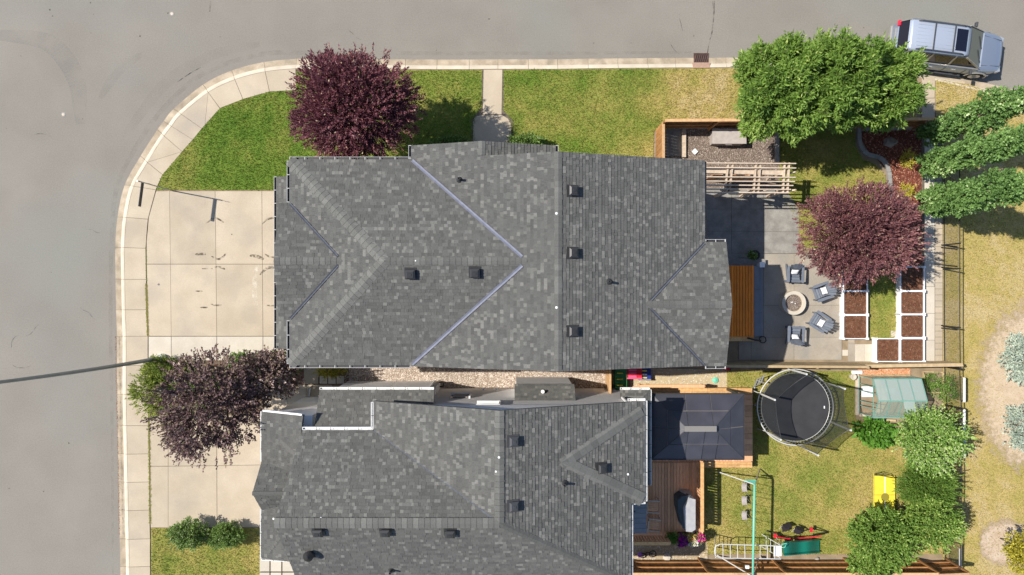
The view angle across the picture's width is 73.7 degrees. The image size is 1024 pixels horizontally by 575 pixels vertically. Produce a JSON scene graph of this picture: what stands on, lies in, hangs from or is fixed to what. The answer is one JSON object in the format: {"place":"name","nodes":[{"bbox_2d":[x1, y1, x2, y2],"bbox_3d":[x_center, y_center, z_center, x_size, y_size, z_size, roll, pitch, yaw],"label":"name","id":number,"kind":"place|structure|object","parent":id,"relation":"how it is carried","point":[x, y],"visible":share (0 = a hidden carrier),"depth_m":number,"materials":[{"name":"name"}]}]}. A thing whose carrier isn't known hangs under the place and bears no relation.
{"place":"outdoors","nodes":[
{"label":"outdoors","id":0,"kind":"place"},
{"bbox_2d":[150,416,260,526],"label":"driveway","id":1,"kind":"structure","parent":0,"point":[212,495],"depth_m":32.79,"materials":[{"name":"concrete"}]},
{"bbox_2d":[150,528,260,574],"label":"lawn","id":2,"kind":"structure","parent":0,"point":[209,553],"depth_m":32.80,"materials":[{"name":"green plant"}]},
{"bbox_2d":[260,558,294,574],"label":"front step","id":3,"kind":"object","parent":2,"relation":"on","point":[275,568],"visible":0.58,"depth_m":32.42,"materials":[{"name":"concrete"}]},
{"bbox_2d":[123,68,295,574],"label":"pavement","id":4,"kind":"structure","parent":0,"point":[201,111],"depth_m":32.79,"materials":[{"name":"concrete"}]},
{"bbox_2d":[147,191,286,359],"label":"driveway","id":5,"kind":"structure","parent":0,"point":[182,231],"depth_m":32.79,"materials":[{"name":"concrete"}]},
{"bbox_2d":[265,368,343,410],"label":"footpath","id":6,"kind":"structure","parent":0,"point":[279,403],"depth_m":32.79,"materials":[{"name":"concrete"}]},
{"bbox_2d":[156,69,482,191],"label":"lawn","id":7,"kind":"structure","parent":0,"point":[290,148],"depth_m":32.80,"materials":[{"name":"green plant"}]},
{"bbox_2d":[285,42,427,158],"bbox_3d":[-6.399,-7.387,29.318,5.821,7.069,5.128,0,90,0],"label":"purple tree","id":8,"kind":"object","parent":7,"relation":"on","point":[334,89],"visible":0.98,"depth_m":27.29,"materials":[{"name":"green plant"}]},
{"bbox_2d":[471,69,512,141],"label":"footpath","id":9,"kind":"structure","parent":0,"point":[494,128],"depth_m":32.79,"materials":[{"name":"concrete"}]},
{"bbox_2d":[274,141,731,370],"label":"house","id":10,"kind":"structure","parent":0,"point":[499,255],"depth_m":26.41,"materials":[{"name":"grey"}]},
{"bbox_2d":[0,0,1023,574],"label":"road","id":11,"kind":"structure","parent":0,"point":[108,80],"depth_m":32.92,"materials":[{"name":"grey asphalt"}]},
{"bbox_2d":[887,18,1003,78],"bbox_3d":[20.485,-11.243,31.935,5.320,1.970,2.480,7,90,0],"label":"parked car","id":12,"kind":"object","parent":11,"relation":"on","point":[971,52],"visible":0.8,"depth_m":31.42,"materials":[{"name":"silver metal"}]},
{"bbox_2d":[146,67,942,560],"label":"terrain","id":13,"kind":"structure","parent":0,"point":[864,381],"depth_m":32.83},
{"bbox_2d":[164,515,209,553],"bbox_3d":[-15.118,11.588,31.964,2.083,1.778,1.721,0,90,0],"label":"shrub","id":14,"kind":"object","parent":13,"relation":"on","point":[192,538],"visible":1,"depth_m":31.69,"materials":[{"name":"green plant"}]},
{"bbox_2d":[206,520,248,552],"bbox_3d":[-13.373,11.697,32.096,1.901,1.512,1.538,0,90,0],"label":"shrub","id":15,"kind":"object","parent":13,"relation":"on","point":[232,536],"visible":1,"depth_m":31.89,"materials":[{"name":"green plant"}]},
{"bbox_2d":[150,360,348,414],"bbox_3d":[-12.625,4.812,32.804,9.570,0.001,2.622,0,90,0],"label":"mulch bed","id":16,"kind":"object","parent":13,"relation":"on","point":[219,363],"visible":0.12,"depth_m":32.80,"materials":[{"name":"soil"}]},
{"bbox_2d":[0,353,164,383],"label":"street lamp","id":17,"kind":"object","parent":16,"relation":"on","point":[79,370],"visible":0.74,"depth_m":26.65,"materials":[{"name":"metal"}]},
{"bbox_2d":[125,361,174,421],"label":"juniper","id":18,"kind":"object","parent":16,"relation":"on","point":[146,379],"visible":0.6,"depth_m":31.69,"materials":[{"name":"green plant"}]},
{"bbox_2d":[138,354,190,385],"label":"juniper","id":19,"kind":"object","parent":16,"relation":"on","point":[161,364],"visible":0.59,"depth_m":31.77,"materials":[{"name":"green plant"}]},
{"bbox_2d":[140,343,271,471],"bbox_3d":[-12.579,4.976,29.443,5.086,6.819,5.256,0,90,0],"label":"dusky tree","id":20,"kind":"object","parent":16,"relation":"on","point":[233,393],"visible":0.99,"depth_m":27.73,"materials":[{"name":"purple plant"}]},
{"bbox_2d":[230,345,305,406],"bbox_3d":[-10.582,3.786,30.492,3.260,4.718,2.705,0,90,0],"label":"dusky tree","id":21,"kind":"object","parent":16,"relation":"on","point":[272,369],"visible":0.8,"depth_m":29.14,"materials":[{"name":"purple plant"}]},
{"bbox_2d":[311,368,347,381],"bbox_3d":[-8.559,3.870,32.261,1.747,1.183,1.133,0,90,0],"label":"shrub","id":22,"kind":"object","parent":16,"relation":"on","point":[333,372],"visible":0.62,"depth_m":32.13,"materials":[{"name":"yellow plant"}]},
{"bbox_2d":[426,132,473,143],"bbox_3d":[-2.845,-6.595,32.090,2.497,1.525,1.391,0,90,0],"label":"shrub","id":23,"kind":"object","parent":13,"relation":"on","point":[456,138],"visible":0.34,"depth_m":31.81,"materials":[{"name":"green plant"}]},
{"bbox_2d":[252,377,651,574],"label":"house","id":24,"kind":"structure","parent":13,"relation":"on","point":[538,476],"depth_m":26.32,"materials":[{"name":"grey"}]},
{"bbox_2d":[344,366,604,387],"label":"gravel","id":25,"kind":"structure","parent":13,"relation":"on","point":[464,371],"depth_m":32.80,"materials":[{"name":"beige gravel"}]},
{"bbox_2d":[115,58,1012,574],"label":"kerb","id":26,"kind":"structure","parent":13,"relation":"on","point":[293,64],"depth_m":32.90,"materials":[{"name":"concrete"}]},
{"bbox_2d":[692,53,709,67],"bbox_3d":[9.092,-10.920,32.849,0.820,0.137,0.752,0,90,0],"label":"storm drain","id":27,"kind":"object","parent":26,"relation":"in","point":[701,60],"visible":1,"depth_m":32.89,"materials":[{"name":"black metal"}]},
{"bbox_2d":[614,369,626,389],"bbox_3d":[5.163,4.344,32.528,0.550,0.545,0.960,0,90,0],"label":"toy box","id":28,"kind":"object","parent":13,"relation":"on","point":[620,377],"visible":0.79,"depth_m":32.30,"materials":[{"name":"green plastic"}]},
{"bbox_2d":[656,122,664,157],"bbox_3d":[6.958,-6.650,32.058,0.150,1.482,1.955,0,90,0],"label":"board fence","id":29,"kind":"object","parent":13,"relation":"on","point":[660,141],"visible":0.73,"depth_m":31.69,"materials":[{"name":"brown wood"}]},
{"bbox_2d":[633,543,707,559],"bbox_3d":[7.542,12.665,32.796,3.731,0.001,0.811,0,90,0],"label":"planter box","id":30,"kind":"object","parent":13,"relation":"on","point":[667,549],"visible":0.6,"depth_m":32.80,"materials":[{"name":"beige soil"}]},
{"bbox_2d":[630,368,726,386],"bbox_3d":[8.002,4.352,32.806,4.650,0.001,0.946,0,90,0],"label":"gravel bed","id":31,"kind":"object","parent":13,"relation":"on","point":[659,379],"visible":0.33,"depth_m":32.81,"materials":[{"name":"beige gravel"}]},
{"bbox_2d":[633,387,752,540],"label":"wooden deck","id":32,"kind":"structure","parent":13,"relation":"on","point":[670,478],"depth_m":32.18,"materials":[{"name":"brown wood"}]},
{"bbox_2d":[633,534,670,544],"bbox_3d":[6.360,11.693,31.680,1.812,1.040,0.150,0,90,0],"label":"railing","id":33,"kind":"object","parent":32,"relation":"on","point":[663,542],"visible":0.88,"depth_m":31.51,"materials":[{"name":"brown wood"}]},
{"bbox_2d":[638,384,704,387],"bbox_3d":[7.461,4.574,31.905,3.010,0.590,0.150,0,90,0],"label":"railing","id":34,"kind":"object","parent":32,"relation":"on","point":[674,385],"visible":0.94,"depth_m":31.61,"materials":[{"name":"brown wood"}]},
{"bbox_2d":[674,489,695,531],"bbox_3d":[8.014,10.330,31.595,0.850,1.130,1.702,0,90,0],"label":"covered barbecue","id":35,"kind":"object","parent":32,"relation":"on","point":[685,503],"visible":1,"depth_m":31.20,"materials":[{"name":"grey fabric"}]},
{"bbox_2d":[652,388,744,459],"bbox_3d":[8.221,6.158,30.815,4.141,2.710,2.957,0,90,0],"label":"gazebo","id":36,"kind":"object","parent":32,"relation":"on","point":[698,426],"visible":0.91,"depth_m":30.01,"materials":[{"name":"black plastic"}]},
{"bbox_2d":[696,460,703,532],"bbox_3d":[8.686,9.573,31.680,0.150,1.040,3.251,0,90,0],"label":"railing","id":37,"kind":"object","parent":32,"relation":"on","point":[700,499],"visible":0.97,"depth_m":31.19,"materials":[{"name":"brown wood"}]},
{"bbox_2d":[665,128,778,187],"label":"gravel","id":38,"kind":"structure","parent":13,"relation":"on","point":[770,147],"depth_m":32.80,"materials":[{"name":"gravel"}]},
{"bbox_2d":[665,129,681,155],"bbox_3d":[7.732,-6.961,32.788,0.865,0.001,1.298,0,90,0],"label":"side pad","id":39,"kind":"object","parent":38,"relation":"on","point":[673,137],"visible":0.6,"depth_m":32.79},
{"bbox_2d":[710,129,745,145],"bbox_3d":[10.247,-7.110,32.480,1.600,0.620,0.735,0,90,0],"label":"storage box","id":40,"kind":"object","parent":38,"relation":"on","point":[724,137],"visible":0.91,"depth_m":32.17,"materials":[{"name":"beige plastic"}]},
{"bbox_2d":[706,162,796,197],"bbox_3d":[10.541,-4.848,31.455,4.367,2.690,1.382,0,90,0],"label":"pergola","id":41,"kind":"object","parent":38,"relation":"on","point":[754,174],"visible":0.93,"depth_m":30.24,"materials":[{"name":"brown wood"}]},
{"bbox_2d":[729,266,753,340],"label":"orange deck","id":42,"kind":"structure","parent":13,"relation":"on","point":[742,295],"depth_m":31.94,"materials":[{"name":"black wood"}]},
{"bbox_2d":[730,29,839,147],"bbox_3d":[11.339,-8.287,29.343,4.722,7.020,4.803,0,90,0],"label":"green tree","id":43,"kind":"object","parent":13,"relation":"on","point":[775,89],"visible":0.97,"depth_m":27.32,"materials":[{"name":"green plant"}]},
{"bbox_2d":[633,557,938,574],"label":"board fence","id":44,"kind":"object","parent":13,"relation":"on","point":[699,566],"visible":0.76,"depth_m":31.81,"materials":[{"name":"brown wood"}]},
{"bbox_2d":[726,361,869,368],"bbox_3d":[12.814,3.631,31.983,7.065,1.632,0.140,0,90,0],"label":"board fence","id":45,"kind":"object","parent":13,"relation":"on","point":[739,364],"visible":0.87,"depth_m":31.32,"materials":[{"name":"brown wood"}]},
{"bbox_2d":[663,117,935,130],"bbox_3d":[13.105,-7.620,31.908,12.377,1.782,0.150,0,90,0],"label":"board fence","id":46,"kind":"object","parent":13,"relation":"on","point":[709,124],"visible":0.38,"depth_m":31.79,"materials":[{"name":"brown wood"}]},
{"bbox_2d":[798,24,898,135],"bbox_3d":[13.341,-8.429,29.185,4.036,7.335,4.404,0,90,0],"label":"green tree","id":47,"kind":"object","parent":13,"relation":"on","point":[851,55],"visible":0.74,"depth_m":26.60,"materials":[{"name":"green plant"}]},
{"bbox_2d":[839,314,868,339],"bbox_3d":[16.320,1.877,32.590,1.236,0.420,1.209,0,90,0],"label":"raised bed","id":48,"kind":"object","parent":13,"relation":"on","point":[853,326],"visible":1,"depth_m":32.50,"materials":[{"name":"soil"}]},
{"bbox_2d":[792,176,931,291],"bbox_3d":[15.138,-2.304,30.238,5.668,5.232,5.090,0,90,0],"label":"purple tree","id":49,"kind":"object","parent":13,"relation":"on","point":[876,257],"visible":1,"depth_m":28.97,"materials":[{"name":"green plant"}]},
{"bbox_2d":[845,544,902,574],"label":"green shrub","id":50,"kind":"object","parent":13,"relation":"on","point":[863,567],"visible":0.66,"depth_m":30.64,"materials":[{"name":"green plant"}]},
{"bbox_2d":[871,337,900,362],"bbox_3d":[17.869,2.973,32.590,1.209,0.420,1.182,0,90,0],"label":"raised bed","id":51,"kind":"object","parent":13,"relation":"on","point":[885,349],"visible":1,"depth_m":32.50,"materials":[{"name":"plastic"}]},
{"bbox_2d":[855,374,927,417],"bbox_3d":[17.684,5.170,31.826,2.420,1.948,2.018,0,90,0],"label":"greenhouse","id":52,"kind":"object","parent":13,"relation":"on","point":[910,392],"visible":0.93,"depth_m":31.34,"materials":[{"name":"grey"}]},
{"bbox_2d":[861,130,923,264],"bbox_3d":[18.275,-4.339,32.808,3.028,0.001,6.434,0,90,0],"label":"mulch bed","id":53,"kind":"object","parent":13,"relation":"on","point":[893,153],"visible":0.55,"depth_m":32.81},
{"bbox_2d":[856,127,900,207],"bbox_3d":[17.599,-5.642,32.745,2.106,0.110,4.183,0,90,0],"label":"curved edging","id":54,"kind":"object","parent":53,"relation":"on","point":[865,152],"visible":0.66,"depth_m":32.69,"materials":[{"name":"grey concrete"}]},
{"bbox_2d":[914,165,1023,218],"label":"columnar tree","id":55,"kind":"object","parent":53,"relation":"on","point":[959,197],"visible":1,"depth_m":28.23,"materials":[{"name":"green plant"}]},
{"bbox_2d":[914,85,1023,148],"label":"columnar tree","id":56,"kind":"object","parent":53,"relation":"on","point":[994,111],"visible":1,"depth_m":28.14,"materials":[{"name":"green plant"}]},
{"bbox_2d":[915,122,1023,179],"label":"columnar tree","id":57,"kind":"object","parent":53,"relation":"on","point":[971,151],"visible":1,"depth_m":28.29,"materials":[{"name":"green plant"}]},
{"bbox_2d":[851,36,936,134],"bbox_3d":[15.542,-8.465,29.588,3.445,6.529,3.971,0,90,0],"label":"green tree","id":58,"kind":"object","parent":13,"relation":"on","point":[907,69],"visible":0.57,"depth_m":27.27,"materials":[{"name":"green plant"}]},
{"bbox_2d":[853,361,962,367],"bbox_3d":[18.566,3.607,32.158,4.592,1.282,0.160,-1,90,0],"label":"board fence","id":59,"kind":"object","parent":13,"relation":"on","point":[912,364],"visible":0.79,"depth_m":31.52,"materials":[{"name":"brown wood"}]},
{"bbox_2d":[895,313,925,338],"bbox_3d":[19.025,1.837,32.590,1.222,0.420,1.182,0,90,0],"label":"raised bed","id":60,"kind":"object","parent":13,"relation":"on","point":[910,325],"visible":1,"depth_m":32.50,"materials":[{"name":"plastic"}]},
{"bbox_2d":[900,338,925,361],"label":"raised bed","id":61,"kind":"object","parent":13,"relation":"on","point":[912,349],"visible":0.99,"depth_m":32.50,"materials":[{"name":"soil"}]},
{"bbox_2d":[896,494,969,554],"bbox_3d":[18.962,10.555,31.072,2.840,3.558,2.744,0,90,0],"label":"green shrub","id":62,"kind":"object","parent":13,"relation":"on","point":[931,518],"visible":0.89,"depth_m":30.14,"materials":[{"name":"green plant"}]},
{"bbox_2d":[891,402,978,478],"bbox_3d":[18.703,6.783,30.777,3.524,4.148,3.425,0,90,0],"label":"apple tree","id":63,"kind":"object","parent":13,"relation":"on","point":[945,431],"visible":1,"depth_m":29.91,"materials":[{"name":"green plant"}]},
{"bbox_2d":[921,557,969,574],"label":"board fence","id":64,"kind":"object","parent":13,"relation":"on","point":[947,567],"visible":0.92,"depth_m":31.81,"materials":[{"name":"brown wood"}]},
{"bbox_2d":[502,67,916,156],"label":"lawn","id":65,"kind":"structure","parent":0,"point":[621,100],"depth_m":32.80,"materials":[{"name":"green plant"}]},
{"bbox_2d":[507,131,546,144],"bbox_3d":[0.622,-6.878,32.272,2.042,1.222,1.108,0,90,0],"label":"shrub","id":66,"kind":"object","parent":65,"relation":"on","point":[527,138],"visible":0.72,"depth_m":32.12,"materials":[{"name":"green plant"}]},
{"bbox_2d":[706,188,827,268],"bbox_3d":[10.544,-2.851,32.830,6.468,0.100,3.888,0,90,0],"label":"patio","id":67,"kind":"structure","parent":0,"point":[747,213],"depth_m":32.78,"materials":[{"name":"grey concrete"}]},
{"bbox_2d":[728,259,764,265],"bbox_3d":[11.030,-1.190,32.640,2.060,0.320,0.340,0,90,0],"label":"patio step","id":68,"kind":"object","parent":67,"relation":"on","point":[740,262],"visible":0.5,"depth_m":32.48,"materials":[{"name":"grey concrete"}]},
{"bbox_2d":[739,254,841,359],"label":"patio","id":69,"kind":"structure","parent":0,"point":[818,345],"depth_m":32.78,"materials":[{"name":"beige concrete"}]},
{"bbox_2d":[754,266,762,335],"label":"deck stairs","id":70,"kind":"structure","parent":69,"relation":"on","point":[758,301],"depth_m":32.30,"materials":[{"name":"grey wood"}]},
{"bbox_2d":[779,291,805,314],"bbox_3d":[13.381,0.735,32.575,1.130,0.410,1.130,0,90,0],"label":"fire pit","id":71,"kind":"object","parent":69,"relation":"on","point":[792,302],"visible":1,"depth_m":32.47,"materials":[{"name":"concrete"}]},
{"bbox_2d":[784,264,804,282],"bbox_3d":[13.397,-0.679,32.338,0.840,0.938,0.919,2,90,0],"label":"garden chair","id":72,"kind":"object","parent":69,"relation":"on","point":[793,277],"visible":0.98,"depth_m":32.21,"materials":[{"name":"grey wood"}]},
{"bbox_2d":[785,325,804,345],"bbox_3d":[13.418,2.277,32.338,0.840,0.938,0.919,2,90,0],"label":"garden chair","id":73,"kind":"object","parent":69,"relation":"on","point":[793,330],"visible":1,"depth_m":32.22,"materials":[{"name":"grey wood"}]},
{"bbox_2d":[805,310,833,332],"bbox_3d":[14.607,1.653,32.338,0.919,0.938,0.840,32,90,0],"label":"garden chair","id":74,"kind":"object","parent":69,"relation":"on","point":[815,319],"visible":1,"depth_m":32.21,"materials":[{"name":"grey wood"}]},
{"bbox_2d":[809,281,836,301],"bbox_3d":[14.747,0.172,32.338,0.919,0.938,0.840,-20,90,0],"label":"garden chair","id":75,"kind":"object","parent":69,"relation":"on","point":[817,292],"visible":0.99,"depth_m":32.23,"materials":[{"name":"grey wood"}]},
{"bbox_2d":[839,290,868,314],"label":"raised bed","id":76,"kind":"object","parent":69,"relation":"on","point":[853,302],"visible":1,"depth_m":32.50,"materials":[{"name":"plastic"}]},
{"bbox_2d":[703,371,952,555],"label":"lawn","id":77,"kind":"structure","parent":0,"point":[843,510],"depth_m":32.80,"materials":[{"name":"green plant"}]},
{"bbox_2d":[717,468,760,574],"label":"swing set","id":78,"kind":"object","parent":77,"relation":"on","point":[744,499],"visible":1,"depth_m":31.25,"materials":[{"name":"teal metal"}]},
{"bbox_2d":[714,534,780,558],"bbox_3d":[10.780,12.097,32.016,3.064,1.580,0.748,0,90,0],"label":"climbing frame","id":79,"kind":"object","parent":77,"relation":"on","point":[770,545],"visible":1,"depth_m":31.24,"materials":[{"name":"white metal"}]},
{"bbox_2d":[775,537,820,555],"bbox_3d":[13.394,12.109,31.924,2.740,1.758,0.782,7,90,0],"label":"slide","id":80,"kind":"object","parent":77,"relation":"on","point":[800,547],"visible":0.98,"depth_m":31.94,"materials":[{"name":"plastic"}]},
{"bbox_2d":[752,368,851,455],"bbox_3d":[13.203,5.600,31.411,3.691,2.783,3.818,0,90,0],"label":"trampoline","id":81,"kind":"object","parent":77,"relation":"on","point":[794,406],"visible":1,"depth_m":31.90,"materials":[{"name":"black fabric"}]},
{"bbox_2d":[851,415,898,449],"bbox_3d":[17.178,6.842,32.308,2.184,1.238,1.693,0,90,0],"label":"rhubarb","id":82,"kind":"object","parent":77,"relation":"on","point":[880,433],"visible":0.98,"depth_m":32.19,"materials":[{"name":"green plant"}]},
{"bbox_2d":[843,503,926,572],"bbox_3d":[16.741,11.245,31.078,3.602,3.547,2.995,0,90,0],"label":"green shrub","id":83,"kind":"object","parent":77,"relation":"on","point":[891,533],"visible":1,"depth_m":30.27,"materials":[{"name":"green plant"}]},
{"bbox_2d":[874,473,895,514],"bbox_3d":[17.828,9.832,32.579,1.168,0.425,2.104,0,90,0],"label":"playhouse","id":84,"kind":"object","parent":77,"relation":"on","point":[884,494],"visible":0.84,"depth_m":32.59,"materials":[{"name":"plastic"}]},
{"bbox_2d":[892,456,966,514],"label":"fern tree","id":85,"kind":"object","parent":77,"relation":"on","point":[946,487],"visible":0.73,"depth_m":30.75,"materials":[{"name":"green plant"}]},
{"bbox_2d":[779,128,885,247],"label":"lawn","id":86,"kind":"structure","parent":0,"point":[808,172],"depth_m":32.80,"materials":[{"name":"green plant"}]},
{"bbox_2d":[842,331,895,360],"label":"patio","id":87,"kind":"structure","parent":0,"point":[858,352],"depth_m":32.78,"materials":[{"name":"concrete"}]},
{"bbox_2d":[869,264,898,338],"bbox_3d":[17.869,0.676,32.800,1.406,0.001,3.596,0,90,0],"label":"lawn","id":88,"kind":"structure","parent":0,"point":[884,321],"depth_m":32.80,"materials":[{"name":"green plant"}]},
{"bbox_2d":[895,290,925,314],"bbox_3d":[19.025,0.722,32.590,1.222,0.420,1.169,0,90,0],"label":"raised bed","id":89,"kind":"object","parent":88,"relation":"on","point":[910,302],"visible":1,"depth_m":32.50,"materials":[{"name":"plastic"}]},
{"bbox_2d":[896,266,925,291],"bbox_3d":[19.025,-0.414,32.590,1.222,0.420,1.222,0,90,0],"label":"raised bed","id":90,"kind":"object","parent":88,"relation":"on","point":[912,279],"visible":0.94,"depth_m":32.50,"materials":[{"name":"plastic"}]},
{"bbox_2d":[922,76,934,360],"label":"footpath","id":91,"kind":"structure","parent":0,"point":[929,222],"depth_m":32.79,"materials":[{"name":"concrete"}]},
{"bbox_2d":[935,176,942,360],"bbox_3d":[20.498,-0.946,32.830,0.347,0.100,9.529,0,90,0],"label":"paver strip","id":92,"kind":"object","parent":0,"point":[938,293],"visible":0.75,"depth_m":32.78,"materials":[{"name":"concrete"}]},
{"bbox_2d":[936,80,1023,146],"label":"lawn","id":93,"kind":"structure","parent":0,"point":[939,85],"depth_m":32.80,"materials":[{"name":"yellow plant"}]},
{"bbox_2d":[943,154,1023,574],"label":"dry field","id":94,"kind":"structure","parent":0,"point":[965,338],"depth_m":32.80,"materials":[{"name":"yellow plant"}]},
{"bbox_2d":[943,169,961,368],"bbox_3d":[20.721,-1.446,32.150,0.107,1.300,10.461,0,90,0],"label":"wire fence","id":95,"kind":"object","parent":94,"relation":"on","point":[944,269],"visible":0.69,"depth_m":31.94,"materials":[{"name":"black metal"}]},
{"bbox_2d":[944,367,962,569],"bbox_3d":[20.775,9.854,32.175,0.161,1.250,12.191,0,90,0],"label":"wire fence","id":96,"kind":"object","parent":94,"relation":"on","point":[961,409],"visible":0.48,"depth_m":31.61,"materials":[{"name":"black metal"}]},
{"bbox_2d":[975,299,1023,472],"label":"dirt patch","id":97,"kind":"object","parent":94,"relation":"on","point":[1002,380],"visible":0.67,"depth_m":32.78,"materials":[{"name":"beige soil"}]},
{"bbox_2d":[997,331,1023,385],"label":"silver tree","id":98,"kind":"object","parent":97,"relation":"on","point":[1017,369],"visible":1,"depth_m":31.36,"materials":[{"name":"green plant"}]},
{"bbox_2d":[1000,401,1023,451],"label":"silver tree","id":99,"kind":"object","parent":97,"relation":"on","point":[1015,415],"visible":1,"depth_m":31.35,"materials":[{"name":"green plant"}]},
{"bbox_2d":[979,519,1023,565],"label":"dirt patch","id":100,"kind":"object","parent":94,"relation":"on","point":[985,544],"visible":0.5,"depth_m":32.78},
{"bbox_2d":[1000,528,1023,574],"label":"yellow shrub","id":101,"kind":"object","parent":100,"relation":"on","point":[1013,551],"visible":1,"depth_m":31.01,"materials":[{"name":"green plant"}]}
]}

